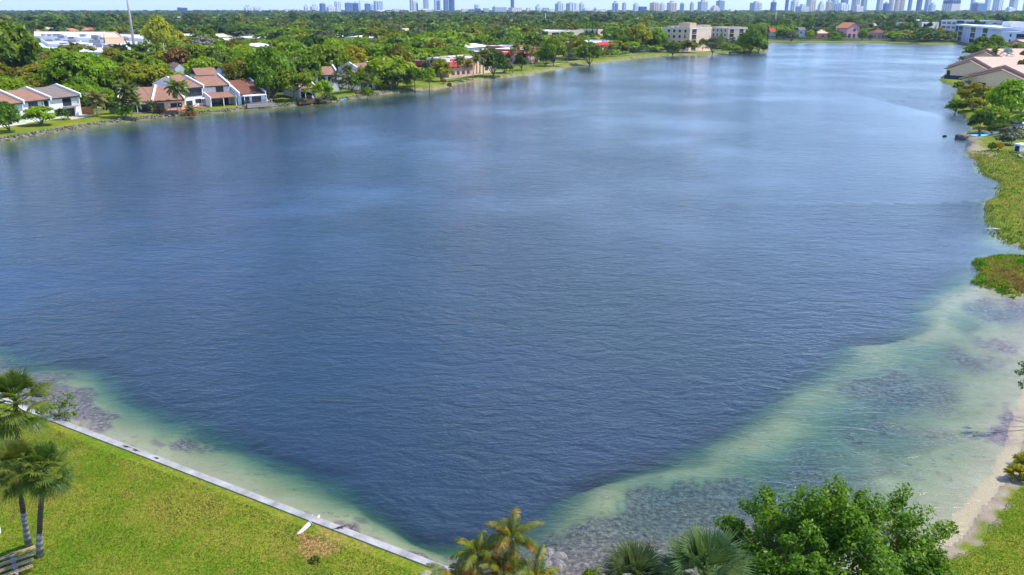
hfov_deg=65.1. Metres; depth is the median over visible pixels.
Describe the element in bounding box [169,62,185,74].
house
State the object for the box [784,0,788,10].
tower
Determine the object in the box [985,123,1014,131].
hedge
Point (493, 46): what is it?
apartment block
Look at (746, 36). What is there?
broadleaf tree
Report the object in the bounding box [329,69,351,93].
open crowned tree
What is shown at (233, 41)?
broadleaf tree
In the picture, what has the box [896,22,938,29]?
office building
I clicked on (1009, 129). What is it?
shrub
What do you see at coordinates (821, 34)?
house
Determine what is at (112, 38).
building
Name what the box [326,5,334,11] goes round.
tower
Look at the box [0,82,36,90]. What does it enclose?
broadleaf tree
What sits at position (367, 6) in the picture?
tower
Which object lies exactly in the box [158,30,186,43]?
flame tree
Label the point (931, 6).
tower
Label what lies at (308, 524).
kayak
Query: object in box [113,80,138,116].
palm tree
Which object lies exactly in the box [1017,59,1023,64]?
broadleaf tree
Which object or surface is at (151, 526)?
lawn grass
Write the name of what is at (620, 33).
broadleaf tree
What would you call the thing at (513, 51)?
palm tree
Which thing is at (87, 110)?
fence
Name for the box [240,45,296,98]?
broadleaf tree
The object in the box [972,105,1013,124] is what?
flame tree
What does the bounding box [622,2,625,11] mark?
tower
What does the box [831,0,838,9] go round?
tower
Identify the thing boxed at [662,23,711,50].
apartment block
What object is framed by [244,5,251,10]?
tower
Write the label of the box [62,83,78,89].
broadleaf tree
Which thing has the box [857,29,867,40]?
broadleaf tree
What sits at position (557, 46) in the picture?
broadleaf tree
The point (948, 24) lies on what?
office building
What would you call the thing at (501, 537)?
feather palm
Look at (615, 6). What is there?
tower
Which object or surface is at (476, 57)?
palm tree
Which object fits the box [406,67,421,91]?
flame tree
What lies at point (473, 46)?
house
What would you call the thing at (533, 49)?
palm tree
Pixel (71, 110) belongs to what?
sliding door
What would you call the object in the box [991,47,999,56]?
palm tree
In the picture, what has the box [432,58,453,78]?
broadleaf tree
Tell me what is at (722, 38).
broadleaf tree
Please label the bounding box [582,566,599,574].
shrub
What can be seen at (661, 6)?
tower
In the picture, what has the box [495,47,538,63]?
apartment block
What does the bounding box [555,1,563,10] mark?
tower
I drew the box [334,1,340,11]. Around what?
tower
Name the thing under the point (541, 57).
broadleaf tree
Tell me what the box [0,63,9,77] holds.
broadleaf tree
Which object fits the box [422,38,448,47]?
broadleaf tree
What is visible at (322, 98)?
shrub
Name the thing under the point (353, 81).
broadleaf tree
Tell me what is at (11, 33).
broadleaf tree
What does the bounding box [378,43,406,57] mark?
broadleaf tree
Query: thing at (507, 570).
feather palm
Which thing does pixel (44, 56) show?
broadleaf tree
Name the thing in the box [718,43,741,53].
broadleaf tree
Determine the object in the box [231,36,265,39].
house
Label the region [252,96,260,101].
window
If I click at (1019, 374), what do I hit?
shore tree
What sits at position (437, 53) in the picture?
broadleaf tree
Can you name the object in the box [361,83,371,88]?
window
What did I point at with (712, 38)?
open crowned tree
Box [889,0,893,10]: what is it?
tower
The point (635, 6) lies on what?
tower
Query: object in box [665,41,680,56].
broadleaf tree
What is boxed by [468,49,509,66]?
apartment block
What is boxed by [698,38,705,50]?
broadleaf tree
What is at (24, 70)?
flame tree
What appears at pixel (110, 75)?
broadleaf tree
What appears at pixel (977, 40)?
broadleaf tree
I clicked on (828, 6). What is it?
tower
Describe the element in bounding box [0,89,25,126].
townhouse
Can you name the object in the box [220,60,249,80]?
flame tree
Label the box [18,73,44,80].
broadleaf tree
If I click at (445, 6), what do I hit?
tower
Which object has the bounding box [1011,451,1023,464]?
shrub
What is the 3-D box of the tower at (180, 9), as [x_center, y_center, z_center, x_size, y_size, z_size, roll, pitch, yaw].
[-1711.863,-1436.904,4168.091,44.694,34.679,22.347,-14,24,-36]
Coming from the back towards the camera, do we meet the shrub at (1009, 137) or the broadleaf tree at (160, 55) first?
the broadleaf tree at (160, 55)
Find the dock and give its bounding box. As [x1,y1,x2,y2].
[944,75,965,79]
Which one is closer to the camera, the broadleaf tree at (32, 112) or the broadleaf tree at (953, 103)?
the broadleaf tree at (32, 112)
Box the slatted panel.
[0,545,35,574]
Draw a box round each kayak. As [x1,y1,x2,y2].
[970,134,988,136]
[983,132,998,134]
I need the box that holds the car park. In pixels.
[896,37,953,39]
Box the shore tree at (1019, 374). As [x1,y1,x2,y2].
[1014,361,1023,388]
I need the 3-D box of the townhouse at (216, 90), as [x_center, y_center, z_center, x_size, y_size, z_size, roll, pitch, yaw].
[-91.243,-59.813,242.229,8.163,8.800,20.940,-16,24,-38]
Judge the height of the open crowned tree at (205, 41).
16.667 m
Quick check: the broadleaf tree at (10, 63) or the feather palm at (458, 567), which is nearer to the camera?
the feather palm at (458, 567)
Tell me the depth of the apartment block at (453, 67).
340.08 m
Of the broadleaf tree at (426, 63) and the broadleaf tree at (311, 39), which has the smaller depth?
the broadleaf tree at (426, 63)
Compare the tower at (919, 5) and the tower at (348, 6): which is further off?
the tower at (919, 5)
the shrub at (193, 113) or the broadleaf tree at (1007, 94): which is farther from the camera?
the shrub at (193, 113)
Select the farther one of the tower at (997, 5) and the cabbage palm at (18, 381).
the tower at (997, 5)
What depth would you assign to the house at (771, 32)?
774.31 m
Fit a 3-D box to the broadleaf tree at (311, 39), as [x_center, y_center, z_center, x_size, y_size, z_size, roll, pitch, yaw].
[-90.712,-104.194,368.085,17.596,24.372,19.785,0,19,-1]
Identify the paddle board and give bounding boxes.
[971,131,984,133]
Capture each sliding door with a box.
[65,108,75,116]
[133,105,150,111]
[211,98,228,104]
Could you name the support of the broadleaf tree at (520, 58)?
on the ground at (990, 513)
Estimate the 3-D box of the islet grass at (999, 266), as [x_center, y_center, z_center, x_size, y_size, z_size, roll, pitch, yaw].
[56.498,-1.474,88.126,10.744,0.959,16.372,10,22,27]
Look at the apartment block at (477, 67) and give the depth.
357.02 m
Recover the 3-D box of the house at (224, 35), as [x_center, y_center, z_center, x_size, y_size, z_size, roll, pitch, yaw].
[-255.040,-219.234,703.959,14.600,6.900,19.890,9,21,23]
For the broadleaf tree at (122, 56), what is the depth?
353.27 m
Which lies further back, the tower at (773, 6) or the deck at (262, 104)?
the tower at (773, 6)
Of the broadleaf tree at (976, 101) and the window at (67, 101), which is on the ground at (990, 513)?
the broadleaf tree at (976, 101)
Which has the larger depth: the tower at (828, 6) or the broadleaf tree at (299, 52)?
the tower at (828, 6)
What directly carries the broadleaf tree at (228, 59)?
on the ground at (990, 513)
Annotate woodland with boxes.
[0,9,1023,59]
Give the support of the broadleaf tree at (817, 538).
on the ground at (990, 513)
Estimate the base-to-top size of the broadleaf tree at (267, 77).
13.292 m
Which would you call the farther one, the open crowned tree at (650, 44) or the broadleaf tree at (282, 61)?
the open crowned tree at (650, 44)
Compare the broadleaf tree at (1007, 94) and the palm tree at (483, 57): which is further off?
the palm tree at (483, 57)
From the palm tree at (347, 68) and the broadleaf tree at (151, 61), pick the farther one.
the broadleaf tree at (151, 61)
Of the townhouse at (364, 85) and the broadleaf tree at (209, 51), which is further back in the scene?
the broadleaf tree at (209, 51)
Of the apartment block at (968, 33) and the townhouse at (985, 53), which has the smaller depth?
the townhouse at (985, 53)
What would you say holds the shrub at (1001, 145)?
on the ground at (990, 513)
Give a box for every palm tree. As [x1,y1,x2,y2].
[82,89,108,115]
[111,95,127,117]
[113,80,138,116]
[123,94,143,120]
[146,100,157,112]
[163,77,189,112]
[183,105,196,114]
[340,63,354,88]
[452,54,466,82]
[462,58,473,77]
[470,53,481,79]
[477,47,491,76]
[478,54,487,76]
[504,53,511,72]
[508,46,517,72]
[509,41,521,71]
[521,43,532,58]
[530,45,535,69]
[964,75,972,84]
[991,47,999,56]
[998,47,1015,56]
[1010,42,1021,48]
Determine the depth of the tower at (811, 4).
5200.68 m
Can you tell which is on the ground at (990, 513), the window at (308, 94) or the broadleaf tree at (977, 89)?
the broadleaf tree at (977, 89)
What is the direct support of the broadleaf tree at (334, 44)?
on the ground at (990, 513)
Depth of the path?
344.77 m
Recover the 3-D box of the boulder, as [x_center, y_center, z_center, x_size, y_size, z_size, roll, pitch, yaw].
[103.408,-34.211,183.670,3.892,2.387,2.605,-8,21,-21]
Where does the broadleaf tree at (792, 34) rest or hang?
on the ground at (990, 513)
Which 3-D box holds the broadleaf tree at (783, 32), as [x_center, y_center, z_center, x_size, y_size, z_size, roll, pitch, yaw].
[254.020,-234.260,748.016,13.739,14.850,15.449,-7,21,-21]
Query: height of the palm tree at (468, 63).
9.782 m
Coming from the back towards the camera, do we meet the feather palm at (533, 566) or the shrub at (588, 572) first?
the shrub at (588, 572)
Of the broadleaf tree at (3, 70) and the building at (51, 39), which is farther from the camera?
the building at (51, 39)
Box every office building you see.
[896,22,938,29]
[938,19,1001,31]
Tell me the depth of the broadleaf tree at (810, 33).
728.78 m
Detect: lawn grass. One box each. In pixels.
[0,423,419,574]
[941,484,1023,574]
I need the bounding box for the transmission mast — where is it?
[126,0,134,43]
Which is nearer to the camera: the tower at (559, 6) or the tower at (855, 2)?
the tower at (559, 6)
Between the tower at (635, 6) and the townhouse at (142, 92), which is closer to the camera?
the townhouse at (142, 92)
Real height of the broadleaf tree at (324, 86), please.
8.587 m
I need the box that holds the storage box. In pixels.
[1013,143,1023,151]
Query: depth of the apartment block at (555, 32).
685.28 m
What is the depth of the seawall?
47.45 m
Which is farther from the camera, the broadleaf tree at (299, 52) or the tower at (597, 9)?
the tower at (597, 9)
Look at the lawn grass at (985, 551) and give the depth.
43.38 m
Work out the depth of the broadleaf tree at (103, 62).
263.38 m
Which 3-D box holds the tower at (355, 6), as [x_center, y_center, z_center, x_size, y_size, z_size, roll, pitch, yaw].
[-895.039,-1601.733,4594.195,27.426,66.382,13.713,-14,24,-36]
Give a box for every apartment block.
[412,57,475,76]
[435,56,470,61]
[439,55,490,73]
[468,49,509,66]
[485,45,510,48]
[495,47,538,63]
[540,29,583,34]
[566,40,618,51]
[577,29,602,35]
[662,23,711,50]
[671,25,710,26]
[711,26,747,39]
[956,21,1023,43]
[1001,31,1023,41]
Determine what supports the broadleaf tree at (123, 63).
on the ground at (990, 513)
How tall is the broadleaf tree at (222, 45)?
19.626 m
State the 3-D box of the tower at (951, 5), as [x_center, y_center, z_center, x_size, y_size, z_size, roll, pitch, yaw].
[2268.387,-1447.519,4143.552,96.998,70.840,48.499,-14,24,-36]
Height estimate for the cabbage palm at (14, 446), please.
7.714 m
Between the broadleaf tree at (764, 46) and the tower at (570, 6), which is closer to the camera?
the broadleaf tree at (764, 46)
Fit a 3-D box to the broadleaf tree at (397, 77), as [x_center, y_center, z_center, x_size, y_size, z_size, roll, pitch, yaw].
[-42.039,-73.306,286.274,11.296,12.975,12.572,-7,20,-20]
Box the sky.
[0,0,1023,10]
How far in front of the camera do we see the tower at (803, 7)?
4133.42 m
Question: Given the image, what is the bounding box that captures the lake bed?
[0,42,1023,574]
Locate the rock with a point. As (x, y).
(556, 562)
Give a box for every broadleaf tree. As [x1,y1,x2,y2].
[0,19,41,67]
[0,58,33,68]
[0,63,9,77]
[0,76,21,81]
[0,79,30,89]
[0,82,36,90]
[0,100,21,131]
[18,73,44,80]
[20,105,57,124]
[25,78,49,87]
[37,50,105,84]
[38,54,52,61]
[62,76,99,88]
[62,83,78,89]
[74,84,97,106]
[82,52,118,87]
[93,68,130,93]
[100,48,130,60]
[100,87,114,96]
[114,50,147,62]
[117,61,129,66]
[138,16,178,49]
[140,57,166,67]
[147,49,184,63]
[163,45,192,64]
[183,43,204,62]
[183,56,220,73]
[191,44,228,58]
[210,42,229,49]
[224,37,246,47]
[225,48,256,63]
[227,44,252,56]
[232,48,267,61]
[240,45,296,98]
[253,66,285,101]
[279,50,293,56]
[281,42,311,51]
[288,48,322,63]
[293,53,326,79]
[298,33,327,46]
[307,41,350,69]
[311,79,333,95]
[327,39,344,50]
[340,39,356,45]
[340,44,367,62]
[341,71,360,91]
[345,39,375,56]
[369,43,384,56]
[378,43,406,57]
[380,64,410,88]
[384,44,411,61]
[403,45,431,60]
[420,67,435,91]
[421,57,436,68]
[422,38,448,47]
[425,48,448,56]
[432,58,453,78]
[479,47,509,76]
[496,62,514,72]
[513,52,528,70]
[520,31,545,44]
[534,50,554,64]
[541,37,567,65]
[576,41,606,65]
[609,28,634,50]
[626,23,652,49]
[648,26,668,50]
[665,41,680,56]
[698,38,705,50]
[708,472,959,574]
[717,35,724,49]
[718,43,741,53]
[734,42,752,52]
[737,27,763,52]
[750,35,768,52]
[757,25,768,35]
[760,44,767,51]
[777,28,789,39]
[785,31,799,39]
[806,30,814,39]
[830,32,840,39]
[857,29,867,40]
[945,99,967,112]
[956,82,992,105]
[957,97,988,110]
[967,110,994,130]
[973,35,991,44]
[984,78,1023,118]
[990,33,1006,46]
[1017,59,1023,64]
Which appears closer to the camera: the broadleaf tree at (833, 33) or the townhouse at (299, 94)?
the townhouse at (299, 94)
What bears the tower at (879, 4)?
on the ground at (990, 513)
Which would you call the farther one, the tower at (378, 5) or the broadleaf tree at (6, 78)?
the tower at (378, 5)
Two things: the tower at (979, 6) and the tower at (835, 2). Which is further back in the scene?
the tower at (835, 2)
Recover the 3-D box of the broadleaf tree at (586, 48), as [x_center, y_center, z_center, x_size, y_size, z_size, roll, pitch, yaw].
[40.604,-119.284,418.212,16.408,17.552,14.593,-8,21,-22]
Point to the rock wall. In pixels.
(58, 129)
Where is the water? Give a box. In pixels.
[0,43,1023,566]
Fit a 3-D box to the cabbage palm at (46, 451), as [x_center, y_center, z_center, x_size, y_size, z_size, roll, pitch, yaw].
[-22.973,10.963,40.330,3.331,7.440,3.365,-7,20,-20]
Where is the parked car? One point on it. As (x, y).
(1018, 124)
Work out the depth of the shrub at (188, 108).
221.77 m
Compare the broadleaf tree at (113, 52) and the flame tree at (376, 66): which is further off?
the broadleaf tree at (113, 52)
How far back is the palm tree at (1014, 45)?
410.11 m
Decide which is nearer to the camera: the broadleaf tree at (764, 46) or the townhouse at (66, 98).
the townhouse at (66, 98)
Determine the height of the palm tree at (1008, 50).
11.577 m
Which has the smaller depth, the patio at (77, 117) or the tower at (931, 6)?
the patio at (77, 117)
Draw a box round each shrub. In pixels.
[53,108,71,119]
[103,96,116,113]
[116,105,135,117]
[154,108,165,113]
[184,111,196,117]
[315,95,332,103]
[326,94,337,102]
[359,86,374,97]
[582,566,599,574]
[952,81,964,89]
[987,142,997,149]
[994,142,1004,150]
[995,132,1023,144]
[996,125,1023,134]
[1003,463,1023,480]
[1009,114,1023,123]
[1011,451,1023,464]
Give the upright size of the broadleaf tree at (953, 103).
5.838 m
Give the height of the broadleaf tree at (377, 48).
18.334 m
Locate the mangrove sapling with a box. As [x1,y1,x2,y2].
[30,391,76,425]
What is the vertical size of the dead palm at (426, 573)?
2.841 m
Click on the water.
(466, 311)
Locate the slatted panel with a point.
(13, 560)
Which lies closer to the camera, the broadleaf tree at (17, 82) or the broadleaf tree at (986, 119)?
the broadleaf tree at (986, 119)
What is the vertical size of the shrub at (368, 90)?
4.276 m
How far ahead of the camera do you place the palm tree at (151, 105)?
219.88 m
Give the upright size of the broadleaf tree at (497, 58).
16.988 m
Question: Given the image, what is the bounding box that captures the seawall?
[0,397,454,570]
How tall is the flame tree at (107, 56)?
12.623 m
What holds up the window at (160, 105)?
in the townhouse at (163, 98)
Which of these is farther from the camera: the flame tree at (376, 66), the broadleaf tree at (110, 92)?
the flame tree at (376, 66)
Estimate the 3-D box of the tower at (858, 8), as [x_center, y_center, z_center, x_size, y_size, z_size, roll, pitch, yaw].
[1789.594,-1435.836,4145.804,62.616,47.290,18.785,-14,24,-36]
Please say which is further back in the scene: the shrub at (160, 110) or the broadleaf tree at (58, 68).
the broadleaf tree at (58, 68)
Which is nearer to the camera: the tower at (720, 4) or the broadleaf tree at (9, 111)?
the broadleaf tree at (9, 111)
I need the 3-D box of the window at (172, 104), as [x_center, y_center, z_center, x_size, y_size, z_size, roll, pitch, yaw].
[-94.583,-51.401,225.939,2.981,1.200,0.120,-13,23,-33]
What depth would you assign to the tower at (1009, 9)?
4053.71 m
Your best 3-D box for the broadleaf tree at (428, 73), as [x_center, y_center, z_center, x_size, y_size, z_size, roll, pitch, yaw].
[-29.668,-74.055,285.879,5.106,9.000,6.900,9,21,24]
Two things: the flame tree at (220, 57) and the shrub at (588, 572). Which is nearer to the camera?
the shrub at (588, 572)
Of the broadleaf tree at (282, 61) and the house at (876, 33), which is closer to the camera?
the broadleaf tree at (282, 61)
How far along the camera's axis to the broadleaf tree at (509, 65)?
354.36 m
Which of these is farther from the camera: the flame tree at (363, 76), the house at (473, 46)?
the house at (473, 46)
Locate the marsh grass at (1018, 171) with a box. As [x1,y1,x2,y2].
[969,149,1023,248]
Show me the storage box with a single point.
(1018, 147)
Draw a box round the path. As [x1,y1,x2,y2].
[446,71,498,78]
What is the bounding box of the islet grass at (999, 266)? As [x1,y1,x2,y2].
[971,253,1023,297]
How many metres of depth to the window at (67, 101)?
211.26 m
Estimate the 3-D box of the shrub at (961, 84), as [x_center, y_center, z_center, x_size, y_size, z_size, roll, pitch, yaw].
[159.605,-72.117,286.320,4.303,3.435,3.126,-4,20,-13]
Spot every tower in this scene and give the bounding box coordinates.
[177,7,187,11]
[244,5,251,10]
[253,6,261,10]
[310,4,318,10]
[319,3,325,11]
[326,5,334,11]
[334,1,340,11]
[345,2,352,11]
[353,2,358,11]
[364,3,370,11]
[374,1,382,10]
[409,0,413,10]
[423,0,428,8]
[434,0,440,10]
[443,0,448,10]
[449,0,454,10]
[492,6,506,11]
[508,8,521,11]
[535,4,540,11]
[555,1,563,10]
[566,2,576,10]
[579,2,584,10]
[593,8,606,11]
[612,1,617,11]
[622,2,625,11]
[633,3,638,11]
[638,7,646,10]
[649,2,658,10]
[659,3,664,10]
[667,1,676,11]
[680,2,683,11]
[690,2,693,10]
[697,0,707,11]
[710,5,719,10]
[716,0,724,10]
[749,1,761,10]
[770,0,776,11]
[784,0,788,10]
[790,0,798,11]
[795,4,808,11]
[806,0,816,10]
[817,1,823,10]
[825,0,832,10]
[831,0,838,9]
[833,3,849,10]
[851,0,859,9]
[853,5,863,11]
[860,0,867,10]
[876,0,882,9]
[882,2,889,11]
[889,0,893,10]
[893,0,899,10]
[898,0,904,10]
[907,0,912,10]
[915,0,922,10]
[924,0,931,10]
[927,3,935,11]
[941,0,960,11]
[971,2,986,11]
[985,0,990,10]
[991,0,1003,10]
[1005,7,1015,11]
[1009,0,1018,10]
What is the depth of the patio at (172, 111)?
223.99 m
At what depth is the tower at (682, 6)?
4433.91 m
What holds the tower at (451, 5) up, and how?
on the ground at (990, 513)
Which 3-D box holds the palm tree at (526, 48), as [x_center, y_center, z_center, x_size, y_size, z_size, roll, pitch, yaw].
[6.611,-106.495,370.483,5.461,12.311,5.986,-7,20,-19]
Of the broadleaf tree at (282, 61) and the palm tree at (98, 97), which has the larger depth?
the broadleaf tree at (282, 61)
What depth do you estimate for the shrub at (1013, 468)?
50.16 m
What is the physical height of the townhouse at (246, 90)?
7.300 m
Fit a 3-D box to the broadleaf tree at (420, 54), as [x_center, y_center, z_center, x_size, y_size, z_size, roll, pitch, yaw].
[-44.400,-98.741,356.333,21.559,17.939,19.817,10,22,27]
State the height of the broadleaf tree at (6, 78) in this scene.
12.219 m
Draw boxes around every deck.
[133,111,154,113]
[247,102,274,107]
[298,99,318,103]
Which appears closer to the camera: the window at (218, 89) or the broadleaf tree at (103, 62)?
the window at (218, 89)
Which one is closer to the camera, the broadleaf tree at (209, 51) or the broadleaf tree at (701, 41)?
the broadleaf tree at (209, 51)
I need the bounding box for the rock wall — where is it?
[0,88,413,141]
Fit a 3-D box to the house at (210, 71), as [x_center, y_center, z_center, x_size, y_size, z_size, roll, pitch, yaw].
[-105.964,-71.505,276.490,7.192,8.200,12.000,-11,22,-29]
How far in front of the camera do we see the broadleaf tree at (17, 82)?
232.94 m
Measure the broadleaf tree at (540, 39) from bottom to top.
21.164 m
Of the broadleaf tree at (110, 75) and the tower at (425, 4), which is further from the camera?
the tower at (425, 4)
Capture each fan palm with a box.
[592,535,669,574]
[647,518,758,574]
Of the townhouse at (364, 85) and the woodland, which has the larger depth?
the woodland
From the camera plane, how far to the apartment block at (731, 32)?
609.34 m
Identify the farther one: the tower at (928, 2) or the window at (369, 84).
the tower at (928, 2)
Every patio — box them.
[68,115,93,119]
[161,109,185,113]
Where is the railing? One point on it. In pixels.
(258, 100)
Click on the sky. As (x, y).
(21, 5)
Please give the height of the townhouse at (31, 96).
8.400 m
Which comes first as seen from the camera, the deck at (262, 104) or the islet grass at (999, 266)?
the islet grass at (999, 266)
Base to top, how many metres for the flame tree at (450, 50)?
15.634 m
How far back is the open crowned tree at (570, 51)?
426.72 m
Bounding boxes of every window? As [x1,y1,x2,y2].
[28,102,37,106]
[62,98,71,105]
[156,103,164,107]
[170,103,181,107]
[215,87,223,91]
[241,97,249,104]
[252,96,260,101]
[301,92,313,97]
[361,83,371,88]
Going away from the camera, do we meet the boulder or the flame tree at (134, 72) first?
the boulder
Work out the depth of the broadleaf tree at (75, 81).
241.79 m
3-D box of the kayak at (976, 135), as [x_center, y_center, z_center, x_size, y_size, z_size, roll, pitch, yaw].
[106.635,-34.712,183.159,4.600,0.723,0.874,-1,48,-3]
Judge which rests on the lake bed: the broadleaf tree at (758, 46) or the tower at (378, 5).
the broadleaf tree at (758, 46)
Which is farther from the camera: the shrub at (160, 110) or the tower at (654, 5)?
the tower at (654, 5)
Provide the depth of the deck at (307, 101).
247.84 m
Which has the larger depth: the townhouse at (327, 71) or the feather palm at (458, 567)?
the townhouse at (327, 71)
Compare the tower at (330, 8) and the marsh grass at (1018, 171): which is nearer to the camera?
the marsh grass at (1018, 171)
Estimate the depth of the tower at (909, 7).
5394.77 m
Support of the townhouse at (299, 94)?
on the ground at (990, 513)
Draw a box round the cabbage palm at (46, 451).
[7,438,82,558]
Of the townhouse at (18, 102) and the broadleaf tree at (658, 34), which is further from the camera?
the broadleaf tree at (658, 34)
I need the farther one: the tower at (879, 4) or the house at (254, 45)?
the tower at (879, 4)
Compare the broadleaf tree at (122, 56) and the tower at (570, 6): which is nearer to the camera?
the broadleaf tree at (122, 56)
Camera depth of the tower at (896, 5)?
5318.62 m
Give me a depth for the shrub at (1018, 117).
195.56 m
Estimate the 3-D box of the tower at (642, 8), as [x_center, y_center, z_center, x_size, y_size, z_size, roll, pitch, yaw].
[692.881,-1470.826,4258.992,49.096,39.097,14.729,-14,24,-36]
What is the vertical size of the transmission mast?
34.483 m
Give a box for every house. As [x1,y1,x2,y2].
[157,74,181,80]
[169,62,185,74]
[190,67,216,77]
[215,63,224,76]
[216,33,235,37]
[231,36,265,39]
[249,43,268,47]
[463,43,485,50]
[767,28,775,37]
[796,27,805,35]
[812,29,827,38]
[836,22,859,37]
[866,28,885,38]
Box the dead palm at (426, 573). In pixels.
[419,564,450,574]
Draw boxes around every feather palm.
[426,555,479,574]
[450,529,505,574]
[478,548,534,574]
[483,506,544,574]
[507,544,560,574]
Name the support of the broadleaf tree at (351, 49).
on the ground at (990, 513)
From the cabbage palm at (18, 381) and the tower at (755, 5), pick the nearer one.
the cabbage palm at (18, 381)
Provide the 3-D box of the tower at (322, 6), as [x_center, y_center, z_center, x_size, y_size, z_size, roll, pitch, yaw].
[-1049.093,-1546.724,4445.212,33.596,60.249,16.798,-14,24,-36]
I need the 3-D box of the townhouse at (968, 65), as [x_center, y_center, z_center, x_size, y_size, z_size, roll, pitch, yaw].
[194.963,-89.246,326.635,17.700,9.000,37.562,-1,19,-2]
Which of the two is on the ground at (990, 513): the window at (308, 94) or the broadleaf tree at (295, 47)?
the broadleaf tree at (295, 47)
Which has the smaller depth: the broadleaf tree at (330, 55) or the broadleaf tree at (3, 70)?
the broadleaf tree at (3, 70)
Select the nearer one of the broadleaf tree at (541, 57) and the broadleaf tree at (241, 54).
the broadleaf tree at (241, 54)
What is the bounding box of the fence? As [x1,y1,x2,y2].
[81,107,94,114]
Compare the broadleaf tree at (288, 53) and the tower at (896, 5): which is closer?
the broadleaf tree at (288, 53)
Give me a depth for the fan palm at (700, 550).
33.78 m
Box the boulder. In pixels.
[955,133,970,138]
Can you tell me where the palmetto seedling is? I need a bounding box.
[308,554,320,564]
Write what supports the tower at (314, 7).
on the ground at (990, 513)
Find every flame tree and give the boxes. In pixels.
[8,63,44,80]
[80,96,109,109]
[89,87,107,103]
[100,62,184,86]
[102,55,114,59]
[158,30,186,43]
[206,53,232,66]
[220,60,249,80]
[270,68,316,100]
[289,56,308,72]
[355,55,424,87]
[355,71,373,89]
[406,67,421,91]
[435,46,469,55]
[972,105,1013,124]
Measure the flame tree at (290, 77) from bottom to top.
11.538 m
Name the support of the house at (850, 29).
on the ground at (990, 513)
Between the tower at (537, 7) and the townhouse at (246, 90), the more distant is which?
the tower at (537, 7)
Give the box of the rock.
[532,547,567,573]
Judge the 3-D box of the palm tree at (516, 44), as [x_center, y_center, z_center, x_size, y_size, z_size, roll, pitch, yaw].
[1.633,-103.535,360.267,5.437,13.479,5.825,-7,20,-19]
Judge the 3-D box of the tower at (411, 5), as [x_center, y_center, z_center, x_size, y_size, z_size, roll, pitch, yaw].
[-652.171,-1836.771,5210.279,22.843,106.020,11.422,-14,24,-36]
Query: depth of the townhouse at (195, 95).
234.49 m
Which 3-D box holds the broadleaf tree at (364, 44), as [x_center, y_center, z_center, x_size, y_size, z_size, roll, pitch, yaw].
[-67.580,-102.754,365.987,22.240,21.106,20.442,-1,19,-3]
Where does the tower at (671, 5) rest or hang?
on the ground at (990, 513)
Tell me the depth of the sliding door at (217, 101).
239.72 m
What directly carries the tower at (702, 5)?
on the ground at (990, 513)
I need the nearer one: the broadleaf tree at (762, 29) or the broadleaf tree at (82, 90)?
the broadleaf tree at (82, 90)
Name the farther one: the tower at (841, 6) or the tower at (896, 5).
the tower at (896, 5)
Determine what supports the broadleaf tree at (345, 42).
on the ground at (990, 513)
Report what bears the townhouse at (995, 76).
on the ground at (990, 513)
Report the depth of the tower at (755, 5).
4319.13 m
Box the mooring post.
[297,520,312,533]
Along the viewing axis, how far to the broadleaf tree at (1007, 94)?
203.22 m
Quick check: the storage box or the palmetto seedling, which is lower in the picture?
the palmetto seedling
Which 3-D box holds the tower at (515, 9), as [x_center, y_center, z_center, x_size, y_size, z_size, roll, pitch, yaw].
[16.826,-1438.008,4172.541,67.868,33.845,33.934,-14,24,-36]
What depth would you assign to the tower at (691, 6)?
4473.00 m
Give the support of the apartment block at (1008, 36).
on the ground at (990, 513)
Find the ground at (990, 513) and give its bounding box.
[0,33,1023,574]
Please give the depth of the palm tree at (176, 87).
219.24 m
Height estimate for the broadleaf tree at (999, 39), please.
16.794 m
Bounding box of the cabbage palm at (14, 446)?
[0,436,53,547]
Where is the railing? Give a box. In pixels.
[243,98,274,105]
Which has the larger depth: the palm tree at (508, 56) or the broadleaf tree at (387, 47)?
the palm tree at (508, 56)
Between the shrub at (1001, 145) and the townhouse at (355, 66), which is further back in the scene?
the townhouse at (355, 66)
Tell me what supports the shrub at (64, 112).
on the ground at (990, 513)
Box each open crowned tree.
[190,35,215,45]
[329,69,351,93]
[564,45,575,61]
[644,40,658,50]
[705,35,723,55]
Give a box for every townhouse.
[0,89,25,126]
[5,86,52,122]
[32,83,81,118]
[118,85,156,111]
[142,86,185,110]
[152,75,204,106]
[192,73,236,106]
[228,77,266,104]
[283,82,319,98]
[310,64,338,91]
[338,61,379,85]
[338,70,381,89]
[944,57,1018,75]
[959,65,1023,87]
[960,49,1023,59]
[1006,40,1023,43]
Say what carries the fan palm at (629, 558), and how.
on the ground at (990, 513)
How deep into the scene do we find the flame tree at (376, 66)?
284.75 m
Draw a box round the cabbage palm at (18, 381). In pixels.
[0,367,60,454]
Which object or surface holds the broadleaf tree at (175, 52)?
on the ground at (990, 513)
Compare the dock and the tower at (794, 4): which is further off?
the tower at (794, 4)
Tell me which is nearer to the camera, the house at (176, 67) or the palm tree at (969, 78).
the palm tree at (969, 78)
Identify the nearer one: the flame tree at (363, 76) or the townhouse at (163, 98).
the townhouse at (163, 98)
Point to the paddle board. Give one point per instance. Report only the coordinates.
(979, 132)
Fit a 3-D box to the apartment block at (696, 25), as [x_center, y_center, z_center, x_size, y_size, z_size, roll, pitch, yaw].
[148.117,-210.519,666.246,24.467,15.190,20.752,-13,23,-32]
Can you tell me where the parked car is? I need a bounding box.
[1010,121,1023,127]
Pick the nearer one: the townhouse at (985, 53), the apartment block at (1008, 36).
the townhouse at (985, 53)
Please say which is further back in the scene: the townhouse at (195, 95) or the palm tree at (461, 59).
the palm tree at (461, 59)
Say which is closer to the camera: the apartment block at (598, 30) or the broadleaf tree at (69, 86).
the broadleaf tree at (69, 86)
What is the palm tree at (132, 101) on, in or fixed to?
on the ground at (990, 513)

